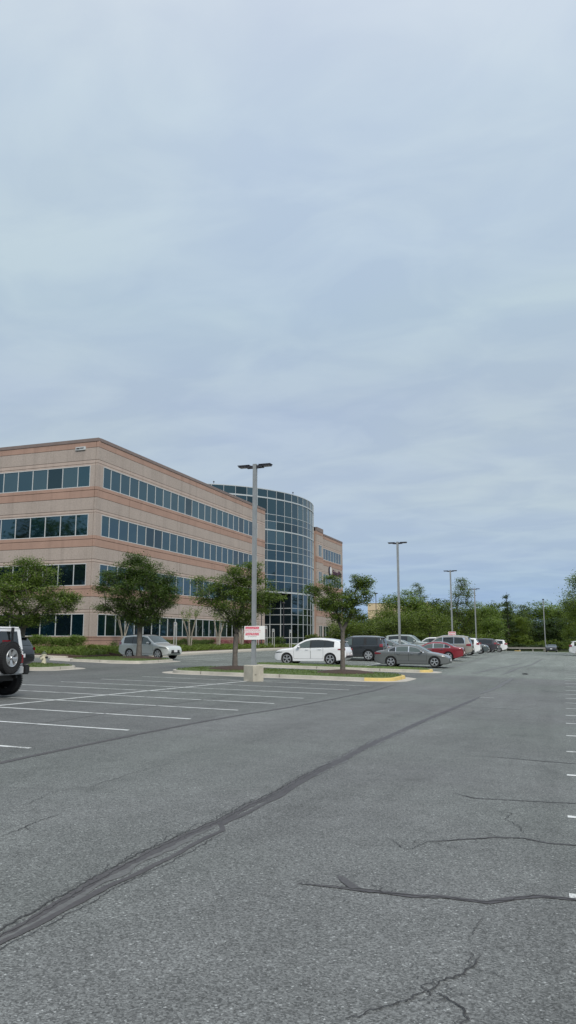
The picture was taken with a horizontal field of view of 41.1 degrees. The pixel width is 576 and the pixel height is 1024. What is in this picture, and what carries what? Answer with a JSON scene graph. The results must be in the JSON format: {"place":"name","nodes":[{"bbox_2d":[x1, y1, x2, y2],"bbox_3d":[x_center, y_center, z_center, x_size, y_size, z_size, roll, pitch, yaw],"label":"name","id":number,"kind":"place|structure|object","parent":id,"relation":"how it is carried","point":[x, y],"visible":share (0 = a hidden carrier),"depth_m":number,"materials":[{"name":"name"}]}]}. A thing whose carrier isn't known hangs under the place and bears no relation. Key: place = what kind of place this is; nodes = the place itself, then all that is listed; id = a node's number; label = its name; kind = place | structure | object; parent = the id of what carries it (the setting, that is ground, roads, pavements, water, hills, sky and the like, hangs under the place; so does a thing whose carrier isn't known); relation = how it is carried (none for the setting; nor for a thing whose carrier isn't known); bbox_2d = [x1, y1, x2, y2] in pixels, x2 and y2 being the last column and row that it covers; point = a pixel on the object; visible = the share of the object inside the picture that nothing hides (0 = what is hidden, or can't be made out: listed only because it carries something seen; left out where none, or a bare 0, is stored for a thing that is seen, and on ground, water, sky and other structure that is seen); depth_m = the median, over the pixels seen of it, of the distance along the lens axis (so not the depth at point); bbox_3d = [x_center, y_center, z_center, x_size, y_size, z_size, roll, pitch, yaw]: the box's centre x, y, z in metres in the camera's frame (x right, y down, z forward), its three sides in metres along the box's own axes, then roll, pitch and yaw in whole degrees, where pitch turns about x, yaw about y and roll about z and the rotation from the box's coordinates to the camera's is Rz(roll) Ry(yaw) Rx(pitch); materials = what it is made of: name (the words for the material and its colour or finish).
{"place":"outdoors","nodes":[
{"label":"outdoors","id":0,"kind":"place"},
{"bbox_2d":[27,662,85,670],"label":"traffic island","id":1,"kind":"structure","parent":0,"point":[36,666],"depth_m":38.24,"materials":[{"name":"concrete"}]},
{"bbox_2d":[40,651,47,663],"bbox_3d":[-12.710,7.553,39.994,0.440,0.690,0.387,-3,-10,20],"label":"fire hydrant","id":2,"kind":"object","parent":1,"relation":"on","point":[43,656],"visible":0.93,"depth_m":39.92,"materials":[{"name":"metal"}]},
{"bbox_2d":[0,554,87,636],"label":"zelkova tree","id":3,"kind":"object","parent":1,"relation":"on","point":[45,599],"visible":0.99,"depth_m":39.85,"materials":[{"name":"green plant"}]},
{"bbox_2d":[50,656,166,663],"bbox_3d":[-12.751,10.198,53.261,7.433,0.218,14.379,0,-9,-2],"label":"concrete apron","id":4,"kind":"object","parent":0,"point":[61,659],"visible":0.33,"depth_m":49.16,"materials":[{"name":"grey concrete"}]},
{"bbox_2d":[35,648,284,657],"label":"sidewalk","id":5,"kind":"structure","parent":0,"point":[208,652],"depth_m":67.83,"materials":[{"name":"concrete"}]},
{"bbox_2d":[289,630,291,647],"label":"sign post","id":6,"kind":"object","parent":5,"relation":"on","point":[290,631],"visible":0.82,"depth_m":90.70,"materials":[{"name":"grey metal"}]},
{"bbox_2d":[0,650,575,1023],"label":"asphalt","id":7,"kind":"structure","parent":0,"point":[234,923],"depth_m":6.16,"materials":[{"name":"grey asphalt"}]},
{"bbox_2d":[0,627,29,694],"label":"off roader","id":8,"kind":"object","parent":7,"relation":"on","point":[13,667],"visible":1,"depth_m":20.10,"materials":[{"name":"white paint"}]},
{"bbox_2d":[0,631,18,643],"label":"rear window","id":9,"kind":"structure","parent":8,"relation":"in","point":[4,635],"depth_m":20.25,"materials":[{"name":"black glass"}]},
{"bbox_2d":[21,636,34,664],"bbox_3d":[-14.158,6.371,35.144,4.980,1.749,2.462,-3,-10,20],"label":"parked car","id":10,"kind":"object","parent":7,"relation":"on","point":[28,649],"visible":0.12,"depth_m":34.82,"materials":[{"name":"black paint"}]},
{"bbox_2d":[69,656,180,663],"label":"traffic island","id":11,"kind":"structure","parent":7,"relation":"on","point":[131,659],"depth_m":48.70,"materials":[{"name":"concrete"}]},
{"bbox_2d":[90,551,181,655],"bbox_3d":[-10.087,6.127,51.302,6.208,7.142,5.313,-3,-10,20],"label":"zelkova tree","id":12,"kind":"object","parent":11,"relation":"on","point":[158,595],"visible":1,"depth_m":50.80,"materials":[{"name":"green plant"}]},
{"bbox_2d":[119,634,181,658],"bbox_3d":[-9.876,9.660,55.229,4.660,1.743,2.311,-6,-11,30],"label":"parked car","id":13,"kind":"object","parent":7,"relation":"on","point":[154,645],"visible":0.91,"depth_m":54.50,"materials":[{"name":"grey paint"}]},
{"bbox_2d":[238,463,272,681],"bbox_3d":[-1.428,2.494,32.592,1.550,9.252,0.688,-6,-11,33],"label":"lamp post","id":14,"kind":"object","parent":7,"relation":"on","point":[253,671],"visible":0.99,"depth_m":32.49,"materials":[{"name":"metal"}]},
{"bbox_2d":[244,626,259,639],"bbox_3d":[-1.489,5.041,32.064,0.715,0.560,0.039,-1,-9,6],"label":"parking sign","id":15,"kind":"object","parent":14,"relation":"attached to","point":[251,632],"visible":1,"depth_m":32.05,"materials":[{"name":"white metal"}]},
{"bbox_2d":[260,626,264,638],"bbox_3d":[-1.301,5.061,32.249,0.715,0.560,0.039,-1,-9,6],"label":"parking sign","id":16,"kind":"object","parent":14,"relation":"attached to","point":[262,632],"visible":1,"depth_m":32.23,"materials":[{"name":"white metal"}]},
{"bbox_2d":[0,738,574,1023],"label":"pavement cracks","id":17,"kind":"object","parent":7,"relation":"on","point":[465,969],"visible":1,"depth_m":5.00,"materials":[{"name":"black asphalt"}]},
{"bbox_2d":[0,653,575,943],"bbox_3d":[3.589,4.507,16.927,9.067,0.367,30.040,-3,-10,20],"label":"sealed cracks","id":18,"kind":"object","parent":7,"relation":"on","point":[342,879],"visible":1,"depth_m":5.88,"materials":[{"name":"black asphalt"}]},
{"bbox_2d":[0,652,575,897],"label":"painted markings","id":19,"kind":"object","parent":7,"relation":"on","point":[571,895],"visible":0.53,"depth_m":20.39,"materials":[{"name":"paint"}]},
{"bbox_2d":[275,638,352,664],"bbox_3d":[1.687,9.233,51.079,4.980,1.749,2.462,-3,-10,20],"label":"parked car","id":20,"kind":"object","parent":7,"relation":"on","point":[327,650],"visible":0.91,"depth_m":50.16,"materials":[{"name":"white paint"}]},
{"bbox_2d":[304,633,355,639],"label":"bush","id":21,"kind":"object","parent":7,"relation":"on","point":[316,636],"visible":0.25,"depth_m":105.81,"materials":[{"name":"green plant"}]},
{"bbox_2d":[345,636,387,660],"bbox_3d":[5.057,10.309,58.289,4.880,1.834,2.415,-3,-10,20],"label":"parked car","id":22,"kind":"object","parent":7,"relation":"on","point":[366,647],"visible":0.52,"depth_m":57.12,"materials":[{"name":"grey paint"}]},
{"bbox_2d":[386,639,398,645],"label":"parked car","id":23,"kind":"object","parent":7,"relation":"on","point":[391,643],"visible":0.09,"depth_m":69.77,"materials":[{"name":"grey paint"}]},
{"bbox_2d":[388,542,406,643],"bbox_3d":[8.705,6.961,60.419,1.550,9.304,0.688,-6,-11,33],"label":"lamp post","id":24,"kind":"object","parent":7,"relation":"on","point":[398,592],"visible":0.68,"depth_m":60.53,"materials":[{"name":"metal"}]},
{"bbox_2d":[392,639,410,643],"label":"parked car","id":25,"kind":"object","parent":7,"relation":"on","point":[402,641],"visible":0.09,"depth_m":73.35,"materials":[{"name":"grey paint"}]},
{"bbox_2d":[386,635,427,644],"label":"parked car","id":26,"kind":"object","parent":7,"relation":"on","point":[412,639],"visible":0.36,"depth_m":79.64,"materials":[{"name":"grey paint"}]},
{"bbox_2d":[374,644,451,666],"bbox_3d":[8.158,9.334,50.099,4.880,1.469,2.303,-3,-10,20],"label":"parked car","id":27,"kind":"object","parent":7,"relation":"on","point":[396,655],"visible":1,"depth_m":49.36,"materials":[{"name":"grey paint"}]},
{"bbox_2d":[422,637,436,641],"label":"parked car","id":28,"kind":"object","parent":7,"relation":"on","point":[429,639],"visible":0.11,"depth_m":89.29,"materials":[{"name":"white paint"}]},
{"bbox_2d":[422,641,465,659],"bbox_3d":[11.529,11.009,60.981,4.880,1.469,2.303,-3,-10,20],"label":"parked car","id":29,"kind":"object","parent":7,"relation":"on","point":[452,651],"visible":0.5,"depth_m":59.89,"materials":[{"name":"red paint"}]},
{"bbox_2d":[417,635,474,653],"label":"parked car","id":30,"kind":"object","parent":7,"relation":"on","point":[466,643],"visible":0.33,"depth_m":68.16,"materials":[{"name":"grey paint"}]},
{"bbox_2d":[444,570,456,631],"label":"lamp post","id":31,"kind":"object","parent":7,"relation":"on","point":[450,571],"visible":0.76,"depth_m":87.93,"materials":[{"name":"metal"}]},
{"bbox_2d":[467,637,481,654],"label":"parked car","id":32,"kind":"object","parent":7,"relation":"on","point":[477,645],"visible":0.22,"depth_m":75.35,"materials":[{"name":"white paint"}]},
{"bbox_2d":[472,588,479,638],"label":"lamp post","id":33,"kind":"object","parent":7,"relation":"on","point":[474,589],"visible":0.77,"depth_m":111.54,"materials":[{"name":"metal"}]},
{"bbox_2d":[477,644,489,653],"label":"parked car","id":34,"kind":"object","parent":7,"relation":"on","point":[485,648],"visible":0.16,"depth_m":83.68,"materials":[{"name":"grey paint"}]},
{"bbox_2d":[478,638,497,652],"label":"parked car","id":35,"kind":"object","parent":7,"relation":"on","point":[492,644],"visible":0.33,"depth_m":94.10,"materials":[{"name":"grey paint"}]},
{"bbox_2d":[496,639,507,651],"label":"parked car","id":36,"kind":"object","parent":7,"relation":"on","point":[504,644],"visible":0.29,"depth_m":105.44,"materials":[{"name":"white paint"}]},
{"bbox_2d":[544,644,558,651],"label":"parked car","id":37,"kind":"object","parent":7,"relation":"on","point":[550,647],"visible":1,"depth_m":127.96,"materials":[{"name":"grey paint"}]},
{"bbox_2d":[569,641,575,653],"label":"parked car","id":38,"kind":"object","parent":7,"relation":"on","point":[572,647],"visible":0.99,"depth_m":84.78,"materials":[{"name":"white paint"}]},
{"bbox_2d":[0,0,575,634],"label":"sky","id":39,"kind":"structure","parent":0,"point":[330,244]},
{"bbox_2d":[162,666,415,681],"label":"traffic island","id":40,"kind":"structure","parent":0,"point":[339,675],"depth_m":35.69,"materials":[{"name":"concrete"}]},
{"bbox_2d":[186,561,287,665],"bbox_3d":[-2.567,5.138,38.758,4.894,5.451,3.793,-3,-10,20],"label":"zelkova tree","id":41,"kind":"object","parent":40,"relation":"on","point":[264,597],"visible":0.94,"depth_m":38.64,"materials":[{"name":"green plant"}]},
{"bbox_2d":[297,573,377,668],"bbox_3d":[2.443,5.315,36.967,3.652,4.750,2.504,-3,-10,20],"label":"zelkova tree","id":42,"kind":"object","parent":40,"relation":"on","point":[328,604],"visible":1,"depth_m":36.88,"materials":[{"name":"green plant"}]},
{"bbox_2d":[257,662,440,672],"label":"traffic island","id":43,"kind":"structure","parent":0,"point":[379,668],"depth_m":44.37,"materials":[{"name":"concrete"}]},
{"bbox_2d":[502,649,568,651],"bbox_3d":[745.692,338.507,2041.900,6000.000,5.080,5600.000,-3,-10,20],"label":"ground","id":44,"kind":"structure","parent":0,"point":[564,650],"depth_m":146.80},
{"bbox_2d":[34,647,292,657],"bbox_3d":[-22.426,17.321,100.456,48.700,1.484,83.400,-3,-10,20],"label":"planting bed","id":45,"kind":"object","parent":44,"relation":"on","point":[79,656],"visible":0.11,"depth_m":55.79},
{"bbox_2d":[28,634,87,646],"bbox_3d":[-20.352,10.238,60.944,9.523,1.162,2.033,-3,-10,20],"label":"hedge","id":46,"kind":"object","parent":45,"relation":"on","point":[74,640],"visible":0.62,"depth_m":59.62,"materials":[{"name":"green plant"}]},
{"bbox_2d":[113,610,128,639],"bbox_3d":[-13.649,9.440,63.274,1.693,3.818,1.964,4,-10,-21],"label":"crape myrtle","id":47,"kind":"object","parent":45,"relation":"on","point":[118,619],"visible":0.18,"depth_m":62.98,"materials":[{"name":"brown plant"}]},
{"bbox_2d":[33,643,295,655],"bbox_3d":[-19.644,13.699,79.036,29.740,1.073,44.925,-3,-10,20],"label":"ground cover","id":48,"kind":"object","parent":45,"relation":"on","point":[82,650],"visible":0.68,"depth_m":59.12,"materials":[{"name":"green plant"}]},
{"bbox_2d":[173,622,176,644],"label":"sign post","id":49,"kind":"object","parent":45,"relation":"on","point":[175,623],"visible":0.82,"depth_m":66.67,"materials":[{"name":"white metal"}]},
{"bbox_2d":[165,638,215,644],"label":"hedge","id":50,"kind":"object","parent":45,"relation":"on","point":[184,641],"visible":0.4,"depth_m":74.34,"materials":[{"name":"green plant"}]},
{"bbox_2d":[180,607,201,645],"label":"crape myrtle","id":51,"kind":"object","parent":45,"relation":"on","point":[194,622],"visible":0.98,"depth_m":71.56,"materials":[{"name":"brown plant"}]},
{"bbox_2d":[210,613,225,645],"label":"crape myrtle","id":52,"kind":"object","parent":45,"relation":"on","point":[218,639],"visible":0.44,"depth_m":77.44,"materials":[{"name":"brown plant"}]},
{"bbox_2d":[213,638,238,643],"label":"azalea bush","id":53,"kind":"object","parent":45,"relation":"on","point":[225,641],"visible":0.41,"depth_m":81.08,"materials":[{"name":"plant"}]},
{"bbox_2d":[236,614,247,643],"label":"crape myrtle","id":54,"kind":"object","parent":45,"relation":"on","point":[241,638],"visible":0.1,"depth_m":82.79,"materials":[{"name":"beige plant"}]},
{"bbox_2d":[266,636,285,643],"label":"shrub","id":55,"kind":"object","parent":45,"relation":"on","point":[278,639],"visible":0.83,"depth_m":91.47,"materials":[{"name":"green plant"}]},
{"bbox_2d":[282,602,284,637],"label":"pedestrian lamp","id":56,"kind":"object","parent":45,"relation":"on","point":[283,603],"visible":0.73,"depth_m":94.94,"materials":[{"name":"grey metal"}]},
{"bbox_2d":[0,438,342,647],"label":"office building","id":57,"kind":"structure","parent":44,"relation":"on","point":[82,512],"depth_m":70.98,"materials":[{"name":"concrete"}]},
{"bbox_2d":[0,614,83,635],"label":"window","id":58,"kind":"structure","parent":57,"relation":"in","point":[74,624],"depth_m":62.76,"materials":[{"name":"blue glass"}]},
{"bbox_2d":[0,563,85,585],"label":"window","id":59,"kind":"structure","parent":57,"relation":"in","point":[74,574],"depth_m":63.30,"materials":[{"name":"blue glass"}]},
{"bbox_2d":[0,514,87,539],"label":"window","id":60,"kind":"structure","parent":57,"relation":"in","point":[62,525],"depth_m":64.80,"materials":[{"name":"blue glass"}]},
{"bbox_2d":[0,465,90,492],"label":"window","id":61,"kind":"structure","parent":57,"relation":"in","point":[79,476],"depth_m":65.52,"materials":[{"name":"blue glass"}]},
{"bbox_2d":[99,564,250,602],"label":"window","id":62,"kind":"structure","parent":57,"relation":"in","point":[186,587],"depth_m":76.99,"materials":[{"name":"blue glass"}]},
{"bbox_2d":[101,515,251,567],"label":"window","id":63,"kind":"structure","parent":57,"relation":"in","point":[113,528],"depth_m":74.51,"materials":[{"name":"blue glass"}]},
{"bbox_2d":[97,614,256,636],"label":"window","id":64,"kind":"structure","parent":57,"relation":"in","point":[106,626],"depth_m":73.80,"materials":[{"name":"blue glass"}]},
{"bbox_2d":[103,467,251,535],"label":"window","id":65,"kind":"structure","parent":57,"relation":"in","point":[115,481],"depth_m":75.51,"materials":[{"name":"blue glass"}]},
{"bbox_2d":[323,574,340,588],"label":"window","id":66,"kind":"structure","parent":57,"relation":"in","point":[330,581],"depth_m":125.43,"materials":[{"name":"blue glass"}]},
{"bbox_2d":[323,548,340,564],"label":"window","id":67,"kind":"structure","parent":57,"relation":"in","point":[328,555],"depth_m":126.82,"materials":[{"name":"blue glass"}]},
{"bbox_2d":[324,626,340,636],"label":"window","id":68,"kind":"structure","parent":57,"relation":"in","point":[325,630],"depth_m":121.85,"materials":[{"name":"grey glass"}]},
{"bbox_2d":[329,566,341,576],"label":"wall sign","id":69,"kind":"object","parent":57,"relation":"attached to","point":[334,573],"visible":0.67,"depth_m":126.71,"materials":[{"name":"white"}]},
{"bbox_2d":[325,620,372,638],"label":"woodland tree","id":70,"kind":"object","parent":44,"relation":"on","point":[335,631],"visible":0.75,"depth_m":101.27,"materials":[{"name":"green plant"}]},
{"bbox_2d":[348,620,380,636],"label":"woodland tree","id":71,"kind":"object","parent":44,"relation":"on","point":[369,631],"visible":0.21,"depth_m":113.22,"materials":[{"name":"green plant"}]},
{"bbox_2d":[366,608,416,634],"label":"woodland tree","id":72,"kind":"object","parent":44,"relation":"on","point":[391,613],"visible":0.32,"depth_m":116.12,"materials":[{"name":"green plant"}]},
{"bbox_2d":[369,632,424,640],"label":"bush","id":73,"kind":"object","parent":44,"relation":"on","point":[420,637],"visible":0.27,"depth_m":112.39,"materials":[{"name":"green plant"}]},
{"bbox_2d":[368,614,425,635],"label":"woodland tree","id":74,"kind":"object","parent":44,"relation":"on","point":[390,625],"visible":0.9,"depth_m":104.25,"materials":[{"name":"green plant"}]},
{"bbox_2d":[367,603,427,620],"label":"tan building","id":75,"kind":"structure","parent":44,"relation":"on","point":[373,607],"depth_m":265.79,"materials":[{"name":"beige"}]},
{"bbox_2d":[373,589,432,639],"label":"woodland tree","id":76,"kind":"object","parent":44,"relation":"on","point":[404,603],"visible":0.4,"depth_m":129.56,"materials":[{"name":"green plant"}]},
{"bbox_2d":[400,583,428,627],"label":"woodland tree","id":77,"kind":"object","parent":44,"relation":"on","point":[418,588],"visible":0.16,"depth_m":174.42,"materials":[{"name":"green plant"}]},
{"bbox_2d":[346,623,507,643],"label":"distant woods","id":78,"kind":"object","parent":44,"relation":"on","point":[480,636],"visible":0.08,"depth_m":121.93,"materials":[{"name":"green plant"}]},
{"bbox_2d":[412,601,441,638],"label":"woodland tree","id":79,"kind":"object","parent":44,"relation":"on","point":[428,609],"visible":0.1,"depth_m":146.93,"materials":[{"name":"green plant"}]},
{"bbox_2d":[401,609,463,636],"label":"woodland tree","id":80,"kind":"object","parent":44,"relation":"on","point":[436,626],"visible":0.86,"depth_m":105.57,"materials":[{"name":"green plant"}]},
{"bbox_2d":[420,598,450,635],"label":"woodland tree","id":81,"kind":"object","parent":44,"relation":"on","point":[432,602],"visible":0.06,"depth_m":177.15,"materials":[{"name":"green plant"}]},
{"bbox_2d":[433,602,470,636],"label":"woodland tree","id":82,"kind":"object","parent":44,"relation":"on","point":[439,608],"visible":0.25,"depth_m":137.57,"materials":[{"name":"green plant"}]},
{"bbox_2d":[426,633,478,638],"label":"bush","id":83,"kind":"object","parent":44,"relation":"on","point":[432,635],"visible":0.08,"depth_m":116.05,"materials":[{"name":"green plant"}]},
{"bbox_2d":[441,577,484,636],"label":"woodland tree","id":84,"kind":"object","parent":44,"relation":"on","point":[464,625],"visible":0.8,"depth_m":126.28,"materials":[{"name":"green plant"}]},
{"bbox_2d":[463,602,505,641],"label":"woodland tree","id":85,"kind":"object","parent":44,"relation":"on","point":[487,612],"visible":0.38,"depth_m":133.54,"materials":[{"name":"green plant"}]},
{"bbox_2d":[476,616,510,640],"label":"woodland tree","id":86,"kind":"object","parent":44,"relation":"on","point":[489,626],"visible":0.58,"depth_m":128.13,"materials":[{"name":"green plant"}]},
{"bbox_2d":[479,600,521,636],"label":"woodland tree","id":87,"kind":"object","parent":44,"relation":"on","point":[501,604],"visible":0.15,"depth_m":151.69,"materials":[{"name":"green plant"}]},
{"bbox_2d":[498,594,520,650],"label":"evergreen tree","id":88,"kind":"object","parent":44,"relation":"on","point":[507,612],"visible":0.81,"depth_m":139.20,"materials":[{"name":"green plant"}]},
{"bbox_2d":[507,634,527,646],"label":"bush","id":89,"kind":"object","parent":44,"relation":"on","point":[521,639],"visible":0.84,"depth_m":138.39,"materials":[{"name":"green plant"}]},
{"bbox_2d":[503,614,532,645],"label":"woodland tree","id":90,"kind":"object","parent":44,"relation":"on","point":[522,624],"visible":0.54,"depth_m":141.89,"materials":[{"name":"green plant"}]},
{"bbox_2d":[505,611,536,649],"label":"woodland tree","id":91,"kind":"object","parent":44,"relation":"on","point":[521,614],"visible":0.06,"depth_m":158.94,"materials":[{"name":"green plant"}]},
{"bbox_2d":[506,647,544,651],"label":"guard rail","id":92,"kind":"object","parent":44,"relation":"on","point":[532,648],"visible":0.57,"depth_m":133.14,"materials":[{"name":"grey metal"}]},
{"bbox_2d":[508,644,543,650],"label":"hedge","id":93,"kind":"object","parent":44,"relation":"on","point":[522,645],"visible":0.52,"depth_m":134.73,"materials":[{"name":"green plant"}]},
{"bbox_2d":[516,604,537,649],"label":"woodland tree","id":94,"kind":"object","parent":44,"relation":"on","point":[523,611],"visible":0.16,"depth_m":163.23,"materials":[{"name":"green plant"}]},
{"bbox_2d":[520,620,547,650],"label":"woodland tree","id":95,"kind":"object","parent":44,"relation":"on","point":[534,629],"visible":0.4,"depth_m":148.60,"materials":[{"name":"green plant"}]},
{"bbox_2d":[526,640,544,645],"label":"bush","id":96,"kind":"object","parent":44,"relation":"on","point":[528,642],"visible":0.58,"depth_m":137.21,"materials":[{"name":"green plant"}]},
{"bbox_2d":[518,600,558,643],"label":"woodland tree","id":97,"kind":"object","parent":44,"relation":"on","point":[535,613],"visible":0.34,"depth_m":166.44,"materials":[{"name":"green plant"}]},
{"bbox_2d":[542,599,545,651],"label":"lamp post","id":98,"kind":"object","parent":44,"relation":"on","point":[544,623],"visible":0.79,"depth_m":137.21,"materials":[{"name":"metal"}]},
{"bbox_2d":[536,604,572,649],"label":"woodland tree","id":99,"kind":"object","parent":44,"relation":"on","point":[553,617],"visible":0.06,"depth_m":170.93,"materials":[{"name":"green plant"}]},
{"bbox_2d":[537,618,573,649],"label":"woodland tree","id":100,"kind":"object","parent":44,"relation":"on","point":[551,627],"visible":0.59,"depth_m":149.73,"materials":[{"name":"green plant"}]},
{"bbox_2d":[546,639,570,648],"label":"bush","id":101,"kind":"object","parent":44,"relation":"on","point":[555,642],"visible":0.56,"depth_m":140.21,"materials":[{"name":"green plant"}]},
{"bbox_2d":[546,608,575,647],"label":"woodland tree","id":102,"kind":"object","parent":44,"relation":"on","point":[558,612],"visible":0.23,"depth_m":158.87,"materials":[{"name":"green plant"}]},
{"bbox_2d":[553,569,575,646],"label":"woodland tree","id":103,"kind":"object","parent":44,"relation":"on","point":[572,580],"visible":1,"depth_m":86.72,"materials":[{"name":"green plant"}]},
{"bbox_2d":[558,594,575,648],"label":"woodland tree","id":104,"kind":"object","parent":44,"relation":"on","point":[564,620],"visible":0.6,"depth_m":108.56,"materials":[{"name":"green plant"}]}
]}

